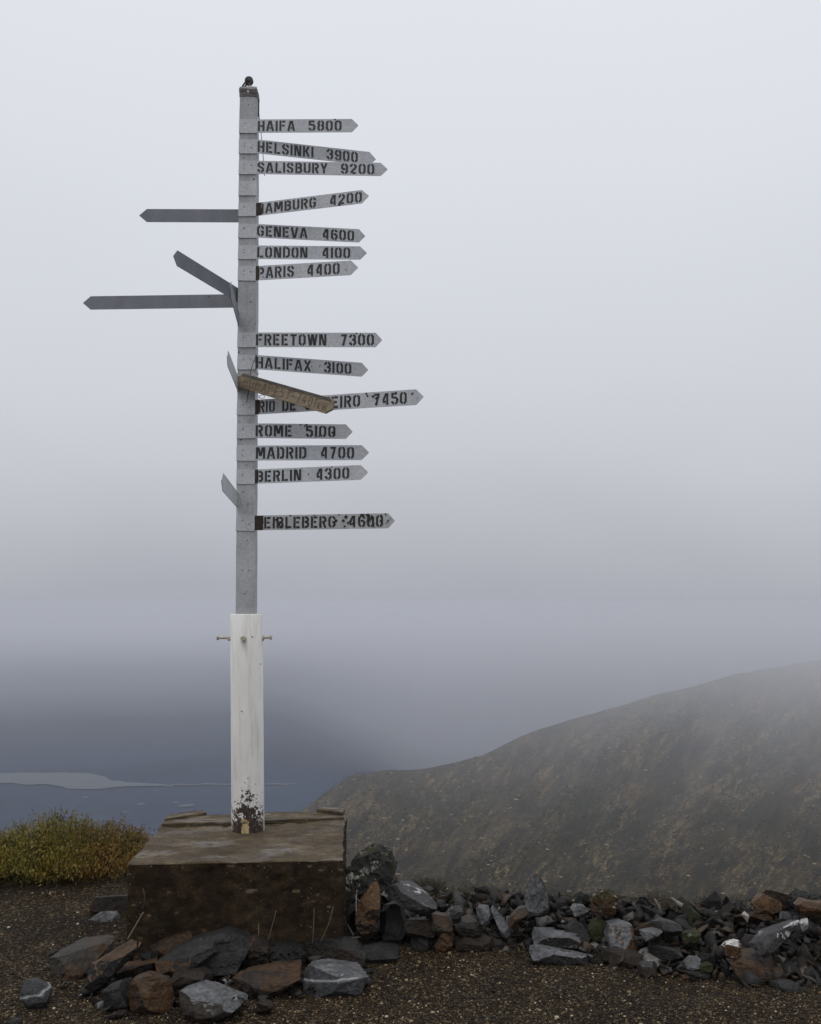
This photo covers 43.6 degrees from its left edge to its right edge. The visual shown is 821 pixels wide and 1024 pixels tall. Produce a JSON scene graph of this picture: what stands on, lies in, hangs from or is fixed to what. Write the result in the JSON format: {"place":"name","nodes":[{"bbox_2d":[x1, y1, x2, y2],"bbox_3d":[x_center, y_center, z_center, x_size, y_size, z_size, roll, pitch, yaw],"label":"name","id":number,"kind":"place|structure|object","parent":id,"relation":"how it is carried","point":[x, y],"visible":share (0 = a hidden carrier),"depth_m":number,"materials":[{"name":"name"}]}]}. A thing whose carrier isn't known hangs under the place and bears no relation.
{"place":"outdoors","nodes":[
{"label":"outdoors","id":0,"kind":"place"},
{"bbox_2d":[0,772,173,788],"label":"lake","id":1,"kind":"structure","parent":0,"point":[78,780],"depth_m":757.30,"materials":[{"name":"grey liquid"}]},
{"bbox_2d":[0,628,820,846],"bbox_3d":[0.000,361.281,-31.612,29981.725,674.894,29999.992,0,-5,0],"label":"sea","id":2,"kind":"structure","parent":0,"point":[154,705],"depth_m":3450.58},
{"bbox_2d":[0,858,820,1023],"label":"ground","id":3,"kind":"structure","parent":0,"point":[62,916],"depth_m":4.74,"materials":[{"name":"gravel"}]},
{"bbox_2d":[0,827,41,880],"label":"dwarf shrub","id":4,"kind":"object","parent":3,"relation":"on","point":[5,842],"visible":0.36,"depth_m":6.68,"materials":[{"name":"green plant"}]},
{"bbox_2d":[19,977,52,1008],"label":"rock","id":5,"kind":"object","parent":3,"relation":"on","point":[36,992],"visible":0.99,"depth_m":4.53,"materials":[{"name":"stone"}]},
{"bbox_2d":[0,806,114,887],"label":"dwarf shrub","id":6,"kind":"object","parent":3,"relation":"on","point":[45,837],"visible":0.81,"depth_m":6.64,"materials":[{"name":"green plant"}]},
{"bbox_2d":[36,812,148,884],"bbox_3d":[-2.086,2.219,6.847,0.775,0.402,1.050,0,-5,0],"label":"dwarf shrub","id":7,"kind":"object","parent":3,"relation":"on","point":[109,852],"visible":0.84,"depth_m":6.67,"materials":[{"name":"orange plant"}]},
{"bbox_2d":[88,911,119,922],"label":"rock","id":8,"kind":"object","parent":3,"relation":"on","point":[105,916],"visible":0.85,"depth_m":5.72,"materials":[{"name":"grey stone"}]},
{"bbox_2d":[89,895,127,915],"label":"rock","id":9,"kind":"object","parent":3,"relation":"on","point":[118,903],"visible":0.62,"depth_m":5.86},
{"bbox_2d":[84,939,138,996],"bbox_3d":[-1.376,2.110,4.771,0.232,0.225,0.219,0,-5,0],"label":"rock","id":10,"kind":"object","parent":3,"relation":"on","point":[104,970],"visible":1,"depth_m":4.69,"materials":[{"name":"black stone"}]},
{"bbox_2d":[104,1009,126,1019],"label":"rock","id":11,"kind":"object","parent":3,"relation":"on","point":[118,1014],"visible":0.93,"depth_m":4.40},
{"bbox_2d":[102,977,133,1011],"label":"rock","id":12,"kind":"object","parent":3,"relation":"on","point":[114,994],"visible":0.84,"depth_m":4.49,"materials":[{"name":"stone"}]},
{"bbox_2d":[110,825,158,863],"bbox_3d":[-1.916,2.307,7.113,0.400,0.282,0.609,0,-5,0],"label":"dwarf shrub","id":13,"kind":"object","parent":3,"relation":"on","point":[143,840],"visible":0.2,"depth_m":7.11,"materials":[{"name":"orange plant"}]},
{"bbox_2d":[114,957,157,980],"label":"rock","id":14,"kind":"object","parent":3,"relation":"on","point":[132,969],"visible":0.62,"depth_m":4.86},
{"bbox_2d":[140,950,159,969],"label":"rock","id":15,"kind":"object","parent":14,"relation":"on","point":[148,955],"visible":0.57,"depth_m":5.00,"materials":[{"name":"black stone"}]},
{"bbox_2d":[127,971,174,1014],"bbox_3d":[-1.148,2.123,4.539,0.211,0.176,0.218,0,-5,0],"label":"rock","id":16,"kind":"object","parent":3,"relation":"on","point":[150,992],"visible":0.98,"depth_m":4.48,"materials":[{"name":"brown stone"}]},
{"bbox_2d":[150,931,192,957],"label":"rock","id":17,"kind":"object","parent":3,"relation":"on","point":[162,947],"visible":0.64,"depth_m":5.13,"materials":[{"name":"orange stone"}]},
{"bbox_2d":[171,966,212,996],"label":"rock","id":18,"kind":"object","parent":3,"relation":"on","point":[182,979],"visible":0.65,"depth_m":4.68,"materials":[{"name":"stone"}]},
{"bbox_2d":[179,980,247,1023],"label":"rock","id":19,"kind":"object","parent":3,"relation":"on","point":[206,1001],"visible":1,"depth_m":4.41,"materials":[{"name":"grey stone"}]},
{"bbox_2d":[202,926,250,976],"bbox_3d":[-0.898,2.125,5.011,0.236,0.164,0.325,0,-5,0],"label":"rock","id":20,"kind":"object","parent":3,"relation":"on","point":[230,955],"visible":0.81,"depth_m":4.92,"materials":[{"name":"stone"}]},
{"bbox_2d":[125,807,346,956],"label":"concrete block","id":21,"kind":"structure","parent":3,"relation":"on","point":[197,872],"depth_m":5.27,"materials":[{"name":"concrete"}]},
{"bbox_2d":[216,76,271,833],"bbox_3d":[-0.986,-0.408,6.196,0.253,4.608,0.243,5,-7,-43],"label":"signpost","id":22,"kind":"object","parent":21,"relation":"on","point":[246,637],"visible":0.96,"depth_m":6.04,"materials":[{"name":"paint"}]},
{"bbox_2d":[83,294,237,309],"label":"arrow sign","id":23,"kind":"object","parent":22,"relation":"attached to","point":[158,301],"visible":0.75,"depth_m":6.36,"materials":[{"name":"paint"}]},
{"bbox_2d":[139,209,238,221],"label":"arrow sign","id":24,"kind":"object","parent":22,"relation":"attached to","point":[188,215],"visible":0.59,"depth_m":6.37,"materials":[{"name":"paint"}]},
{"bbox_2d":[173,250,237,301],"bbox_3d":[-1.153,-1.349,5.917,0.022,0.088,0.791,-2,-5,17],"label":"arrow sign","id":25,"kind":"object","parent":22,"relation":"attached to","point":[200,272],"visible":0.85,"depth_m":5.85,"materials":[{"name":"paint"}]},
{"bbox_2d":[221,473,237,506],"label":"arrow sign","id":26,"kind":"object","parent":22,"relation":"attached to","point":[229,491],"visible":0.85,"depth_m":5.57,"materials":[{"name":"grey paint"}]},
{"bbox_2d":[227,351,237,390],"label":"arrow sign","id":27,"kind":"object","parent":22,"relation":"attached to","point":[232,369],"visible":0.77,"depth_m":5.78,"materials":[{"name":"grey paint"}]},
{"bbox_2d":[230,282,238,326],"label":"arrow sign","id":28,"kind":"object","parent":22,"relation":"attached to","point":[234,303],"visible":0.85,"depth_m":5.87,"materials":[{"name":"paint"}]},
{"bbox_2d":[238,355,334,413],"bbox_3d":[-0.739,-0.755,6.058,0.671,0.401,0.083,-2,-5,21],"label":"wooden board","id":29,"kind":"object","parent":22,"relation":"attached to","point":[302,398],"visible":0.95,"depth_m":6.01,"materials":[{"name":"wood"}]},
{"bbox_2d":[237,423,351,438],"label":"arrow sign","id":30,"kind":"object","parent":22,"relation":"attached to","point":[297,431],"visible":1,"depth_m":6.16,"materials":[{"name":"grey paint"}]},
{"bbox_2d":[238,260,357,280],"bbox_3d":[-0.678,-1.451,6.190,0.743,0.093,0.033,-1,-5,8],"label":"arrow sign","id":31,"kind":"object","parent":22,"relation":"attached to","point":[298,270],"visible":1,"depth_m":6.19,"materials":[{"name":"grey paint"}]},
{"bbox_2d":[239,119,357,132],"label":"arrow sign","id":32,"kind":"object","parent":22,"relation":"attached to","point":[291,125],"visible":1,"depth_m":6.31,"materials":[{"name":"grey paint"}]},
{"bbox_2d":[238,224,364,242],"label":"arrow sign","id":33,"kind":"object","parent":22,"relation":"attached to","point":[297,232],"visible":1,"depth_m":6.29,"materials":[{"name":"grey paint"}]},
{"bbox_2d":[236,465,367,483],"bbox_3d":[-0.637,-0.217,6.038,0.819,0.089,0.044,-1,-5,14],"label":"arrow sign","id":34,"kind":"object","parent":22,"relation":"attached to","point":[314,474],"visible":1,"depth_m":6.03,"materials":[{"name":"grey paint"}]},
{"bbox_2d":[236,445,368,460],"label":"arrow sign","id":35,"kind":"object","parent":22,"relation":"attached to","point":[296,452],"visible":1,"depth_m":6.13,"materials":[{"name":"grey paint"}]},
{"bbox_2d":[237,355,367,376],"bbox_3d":[-0.650,-0.893,6.275,0.809,0.091,0.036,1,-5,-15],"label":"arrow sign","id":36,"kind":"object","parent":22,"relation":"attached to","point":[290,364],"visible":1,"depth_m":6.27,"materials":[{"name":"grey paint"}]},
{"bbox_2d":[238,245,366,259],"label":"arrow sign","id":37,"kind":"object","parent":22,"relation":"attached to","point":[304,252],"visible":1,"depth_m":6.25,"materials":[{"name":"grey paint"}]},
{"bbox_2d":[238,190,368,216],"bbox_3d":[-0.644,-1.851,6.180,0.831,0.085,0.044,-1,-5,14],"label":"arrow sign","id":38,"kind":"object","parent":22,"relation":"attached to","point":[307,203],"visible":1,"depth_m":6.18,"materials":[{"name":"grey paint"}]},
{"bbox_2d":[239,139,375,162],"bbox_3d":[-0.634,-2.235,6.382,0.855,0.091,0.030,1,-5,-13],"label":"arrow sign","id":39,"kind":"object","parent":22,"relation":"attached to","point":[251,146],"visible":0.99,"depth_m":6.37,"materials":[{"name":"grey paint"}]},
{"bbox_2d":[237,332,381,347],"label":"arrow sign","id":40,"kind":"object","parent":22,"relation":"attached to","point":[258,339],"visible":1,"depth_m":6.19,"materials":[{"name":"grey paint"}]},
{"bbox_2d":[238,161,386,175],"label":"arrow sign","id":41,"kind":"object","parent":22,"relation":"attached to","point":[313,168],"visible":1,"depth_m":6.30,"materials":[{"name":"grey paint"}]},
{"bbox_2d":[236,513,394,530],"bbox_3d":[-0.562,0.060,6.026,0.961,0.092,0.037,-1,-5,10],"label":"arrow sign","id":42,"kind":"object","parent":22,"relation":"attached to","point":[320,521],"visible":1,"depth_m":6.02,"materials":[{"name":"paint"}]},
{"bbox_2d":[237,389,422,414],"bbox_3d":[-0.479,-0.639,6.021,1.160,0.092,0.047,-1,-5,16],"label":"arrow sign","id":43,"kind":"object","parent":22,"relation":"attached to","point":[361,400],"visible":0.86,"depth_m":5.98,"materials":[{"name":"grey paint"}]},
{"bbox_2d":[242,933,270,969],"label":"rock","id":44,"kind":"object","parent":3,"relation":"on","point":[259,950],"visible":0.78,"depth_m":4.97,"materials":[{"name":"stone"}]},
{"bbox_2d":[256,999,273,1014],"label":"rock","id":45,"kind":"object","parent":3,"relation":"on","point":[264,1006],"visible":1,"depth_m":4.48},
{"bbox_2d":[232,959,301,998],"bbox_3d":[-0.663,2.174,4.773,0.321,0.117,0.288,0,-5,0],"label":"rock","id":46,"kind":"object","parent":3,"relation":"on","point":[274,978],"visible":0.95,"depth_m":4.71,"materials":[{"name":"orange stone"}]},
{"bbox_2d":[269,941,306,966],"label":"rock","id":47,"kind":"object","parent":3,"relation":"on","point":[286,950],"visible":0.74,"depth_m":5.01,"materials":[{"name":"black stone"}]},
{"bbox_2d":[304,936,365,965],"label":"rock","id":48,"kind":"object","parent":3,"relation":"on","point":[348,948],"visible":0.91,"depth_m":5.09,"materials":[{"name":"stone"}]},
{"bbox_2d":[303,958,368,997],"bbox_3d":[-0.344,2.170,4.794,0.306,0.117,0.292,0,-5,0],"label":"rock","id":49,"kind":"object","parent":3,"relation":"on","point":[329,977],"visible":1,"depth_m":4.71,"materials":[{"name":"grey stone"}]},
{"bbox_2d":[362,941,398,963],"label":"rock","id":50,"kind":"object","parent":3,"relation":"on","point":[382,952],"visible":0.81,"depth_m":5.14,"materials":[{"name":"stone"}]},
{"bbox_2d":[355,881,380,938],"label":"rock","id":51,"kind":"object","parent":50,"relation":"on","point":[367,914],"visible":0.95,"depth_m":5.25,"materials":[{"name":"stone"}]},
{"bbox_2d":[345,844,397,893],"bbox_3d":[-0.207,1.915,5.552,0.279,0.202,0.428,0,-5,0],"label":"rock","id":52,"kind":"object","parent":51,"relation":"on","point":[366,868],"visible":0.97,"depth_m":5.42,"materials":[{"name":"stone"}]},
{"bbox_2d":[380,901,406,943],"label":"rock","id":53,"kind":"object","parent":3,"relation":"on","point":[393,918],"visible":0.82,"depth_m":5.36,"materials":[{"name":"stone"}]},
{"bbox_2d":[410,936,431,950],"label":"rock","id":54,"kind":"object","parent":3,"relation":"on","point":[419,943],"visible":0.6,"depth_m":5.25,"materials":[{"name":"stone"}]},
{"bbox_2d":[406,872,452,894],"bbox_3d":[0.076,2.196,6.039,0.347,0.163,0.298,-2,-6,25],"label":"plant","id":55,"kind":"object","parent":3,"relation":"on","point":[420,882],"visible":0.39,"depth_m":6.02,"materials":[{"name":"green plant"}]},
{"bbox_2d":[45,881,820,1011],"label":"rubble","id":56,"kind":"object","parent":3,"relation":"on","point":[802,964],"visible":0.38,"depth_m":5.19,"materials":[{"name":"stone"}]},
{"bbox_2d":[47,935,114,981],"bbox_3d":[-1.612,2.193,5.059,0.246,0.123,0.420,0,-5,0],"label":"rock","id":57,"kind":"object","parent":56,"relation":"on","point":[74,961],"visible":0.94,"depth_m":4.96,"materials":[{"name":"grey stone"}]},
{"bbox_2d":[155,929,218,975],"bbox_3d":[-1.043,2.120,4.957,0.340,0.150,0.361,0,-5,0],"label":"rock","id":58,"kind":"object","parent":56,"relation":"on","point":[195,951],"visible":0.73,"depth_m":4.85,"materials":[{"name":"stone"}]},
{"bbox_2d":[472,893,492,910],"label":"rock","id":59,"kind":"object","parent":56,"relation":"on","point":[479,897],"visible":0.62,"depth_m":5.64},
{"bbox_2d":[491,905,511,938],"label":"rock","id":60,"kind":"object","parent":56,"relation":"on","point":[504,928],"visible":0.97,"depth_m":5.38,"materials":[{"name":"grey stone"}]},
{"bbox_2d":[507,905,527,928],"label":"rock","id":61,"kind":"object","parent":56,"relation":"on","point":[517,915],"visible":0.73,"depth_m":5.31,"materials":[{"name":"brown stone"}]},
{"bbox_2d":[525,874,548,915],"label":"rock","id":62,"kind":"object","parent":61,"relation":"on","point":[536,900],"visible":1,"depth_m":5.27,"materials":[{"name":"grey stone"}]},
{"bbox_2d":[555,896,567,909],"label":"rock","id":63,"kind":"object","parent":56,"relation":"on","point":[560,901],"visible":0.98,"depth_m":5.57,"materials":[{"name":"black stone"}]},
{"bbox_2d":[566,920,590,942],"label":"rock","id":64,"kind":"object","parent":56,"relation":"on","point":[576,927],"visible":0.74,"depth_m":5.26,"materials":[{"name":"stone"}]},
{"bbox_2d":[570,903,588,917],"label":"rock","id":65,"kind":"object","parent":64,"relation":"on","point":[580,911],"visible":1,"depth_m":5.34,"materials":[{"name":"grey stone"}]},
{"bbox_2d":[571,892,589,907],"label":"rock","id":66,"kind":"object","parent":56,"relation":"on","point":[582,897],"visible":0.69,"depth_m":5.58,"materials":[{"name":"black stone"}]},
{"bbox_2d":[587,917,606,943],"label":"rock","id":67,"kind":"object","parent":56,"relation":"on","point":[596,926],"visible":0.87,"depth_m":5.24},
{"bbox_2d":[588,889,618,916],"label":"rock","id":68,"kind":"object","parent":67,"relation":"on","point":[603,902],"visible":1,"depth_m":5.27,"materials":[{"name":"stone"}]},
{"bbox_2d":[637,960,656,977],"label":"rock","id":69,"kind":"object","parent":56,"relation":"on","point":[645,968],"visible":0.94,"depth_m":4.89,"materials":[{"name":"grey stone"}]},
{"bbox_2d":[639,927,661,941],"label":"rock","id":70,"kind":"object","parent":56,"relation":"on","point":[648,933],"visible":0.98,"depth_m":5.05,"materials":[{"name":"grey stone"}]},
{"bbox_2d":[649,917,682,936],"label":"rock","id":71,"kind":"object","parent":56,"relation":"on","point":[669,928],"visible":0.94,"depth_m":5.11,"materials":[{"name":"stone"}]},
{"bbox_2d":[649,943,683,964],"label":"rock","id":72,"kind":"object","parent":56,"relation":"on","point":[675,954],"visible":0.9,"depth_m":5.01,"materials":[{"name":"black stone"}]},
{"bbox_2d":[680,930,700,947],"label":"rock","id":73,"kind":"object","parent":56,"relation":"on","point":[690,938],"visible":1,"depth_m":5.05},
{"bbox_2d":[683,955,700,970],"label":"rock","id":74,"kind":"object","parent":56,"relation":"on","point":[691,962],"visible":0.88,"depth_m":4.92,"materials":[{"name":"grey stone"}]},
{"bbox_2d":[699,961,712,973],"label":"rock","id":75,"kind":"object","parent":56,"relation":"on","point":[706,967],"visible":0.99,"depth_m":4.89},
{"bbox_2d":[718,901,734,916],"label":"rock","id":76,"kind":"object","parent":56,"relation":"on","point":[728,906],"visible":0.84,"depth_m":5.45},
{"bbox_2d":[726,947,773,976],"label":"rock","id":77,"kind":"object","parent":56,"relation":"on","point":[752,960],"visible":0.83,"depth_m":4.85,"materials":[{"name":"orange stone"}]},
{"bbox_2d":[721,939,741,958],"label":"rock","id":78,"kind":"object","parent":77,"relation":"on","point":[731,948],"visible":1,"depth_m":4.89,"materials":[{"name":"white stone"}]},
{"bbox_2d":[749,919,799,958],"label":"rock","id":79,"kind":"object","parent":77,"relation":"on","point":[765,942],"visible":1,"depth_m":4.89,"materials":[{"name":"stone"}]},
{"bbox_2d":[733,911,772,929],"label":"rock","id":80,"kind":"object","parent":56,"relation":"on","point":[755,916],"visible":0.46,"depth_m":5.35,"materials":[{"name":"orange stone"}]},
{"bbox_2d":[751,892,781,913],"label":"rock","id":81,"kind":"object","parent":56,"relation":"on","point":[761,903],"visible":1,"depth_m":5.11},
{"bbox_2d":[762,890,794,910],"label":"rock","id":82,"kind":"object","parent":56,"relation":"on","point":[782,898],"visible":0.31,"depth_m":5.49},
{"bbox_2d":[769,978,802,991],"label":"rock","id":83,"kind":"object","parent":56,"relation":"on","point":[782,984],"visible":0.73,"depth_m":4.71,"materials":[{"name":"stone"}]},
{"bbox_2d":[793,897,820,916],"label":"rock","id":84,"kind":"object","parent":56,"relation":"on","point":[806,907],"visible":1,"depth_m":5.11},
{"bbox_2d":[787,887,820,914],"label":"rock","id":85,"kind":"object","parent":84,"relation":"on","point":[794,894],"visible":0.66,"depth_m":5.29,"materials":[{"name":"black stone"}]},
{"bbox_2d":[422,871,462,893],"bbox_3d":[0.165,2.200,6.037,0.277,0.192,0.264,0,-5,0],"label":"plant","id":86,"kind":"object","parent":3,"relation":"on","point":[439,886],"visible":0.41,"depth_m":6.02,"materials":[{"name":"green plant"}]},
{"bbox_2d":[434,925,452,952],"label":"rock","id":87,"kind":"object","parent":3,"relation":"on","point":[443,944],"visible":0.87,"depth_m":5.24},
{"bbox_2d":[426,911,452,935],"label":"rock","id":88,"kind":"object","parent":87,"relation":"on","point":[441,922],"visible":0.88,"depth_m":5.27,"materials":[{"name":"brown stone"}]},
{"bbox_2d":[404,917,434,937],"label":"rock","id":89,"kind":"object","parent":88,"relation":"on","point":[418,926],"visible":0.9,"depth_m":5.25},
{"bbox_2d":[387,881,436,915],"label":"rock","id":90,"kind":"object","parent":89,"relation":"on","point":[411,896],"visible":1,"depth_m":5.28,"materials":[{"name":"stone"}]},
{"bbox_2d":[455,932,493,951],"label":"rock","id":91,"kind":"object","parent":3,"relation":"on","point":[481,942],"visible":0.79,"depth_m":5.25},
{"bbox_2d":[455,914,482,937],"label":"rock","id":92,"kind":"object","parent":91,"relation":"on","point":[469,925],"visible":0.98,"depth_m":5.28,"materials":[{"name":"grey stone"}]},
{"bbox_2d":[449,905,462,923],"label":"rock","id":93,"kind":"object","parent":92,"relation":"on","point":[456,912],"visible":1,"depth_m":5.27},
{"bbox_2d":[476,904,489,925],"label":"rock","id":94,"kind":"object","parent":92,"relation":"on","point":[483,912],"visible":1,"depth_m":5.31,"materials":[{"name":"grey stone"}]},
{"bbox_2d":[529,944,593,964],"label":"rock","id":95,"kind":"object","parent":3,"relation":"on","point":[543,954],"visible":0.88,"depth_m":5.05,"materials":[{"name":"stone"}]},
{"bbox_2d":[532,927,580,949],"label":"rock","id":96,"kind":"object","parent":95,"relation":"on","point":[552,937],"visible":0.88,"depth_m":5.17,"materials":[{"name":"grey stone"}]},
{"bbox_2d":[596,947,641,968],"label":"rock","id":97,"kind":"object","parent":3,"relation":"on","point":[632,957],"visible":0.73,"depth_m":5.02,"materials":[{"name":"stone"}]},
{"bbox_2d":[604,918,637,949],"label":"rock","id":98,"kind":"object","parent":97,"relation":"on","point":[618,933],"visible":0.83,"depth_m":5.13,"materials":[{"name":"grey stone"}]},
{"bbox_2d":[633,922,652,946],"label":"rock","id":99,"kind":"object","parent":3,"relation":"on","point":[636,930],"visible":0.25,"depth_m":5.27,"materials":[{"name":"orange stone"}]},
{"bbox_2d":[636,888,685,902],"bbox_3d":[1.406,2.205,5.827,0.306,0.132,0.293,0,-5,0],"label":"plant","id":100,"kind":"object","parent":3,"relation":"on","point":[652,895],"visible":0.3,"depth_m":5.86,"materials":[{"name":"green plant"}]},
{"bbox_2d":[681,901,700,923],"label":"rock","id":101,"kind":"object","parent":3,"relation":"on","point":[690,912],"visible":0.67,"depth_m":5.39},
{"bbox_2d":[698,952,715,969],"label":"rock","id":102,"kind":"object","parent":3,"relation":"on","point":[703,956],"visible":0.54,"depth_m":4.93,"materials":[{"name":"stone"}]},
{"bbox_2d":[700,891,721,908],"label":"rock","id":103,"kind":"object","parent":3,"relation":"on","point":[713,899],"visible":0.59,"depth_m":5.51,"materials":[{"name":"stone"}]},
{"bbox_2d":[793,915,815,943],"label":"rock","id":104,"kind":"object","parent":3,"relation":"on","point":[811,925],"visible":0.16,"depth_m":5.25,"materials":[{"name":"grey stone"}]},
{"bbox_2d":[808,943,819,961],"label":"rock","id":105,"kind":"object","parent":3,"relation":"on","point":[815,952],"visible":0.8,"depth_m":5.03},
{"bbox_2d":[0,0,820,630],"label":"sky","id":106,"kind":"structure","parent":0,"point":[591,229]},
{"bbox_2d":[301,659,820,911],"bbox_3d":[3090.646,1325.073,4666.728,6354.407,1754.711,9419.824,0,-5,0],"label":"hill","id":107,"kind":"structure","parent":0,"point":[749,757],"depth_m":547.74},
{"bbox_2d":[306,666,820,903],"bbox_3d":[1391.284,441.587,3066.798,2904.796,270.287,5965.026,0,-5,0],"label":"scrub","id":108,"kind":"object","parent":107,"relation":"on","point":[406,810],"visible":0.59,"depth_m":532.22,"materials":[{"name":"plant"}]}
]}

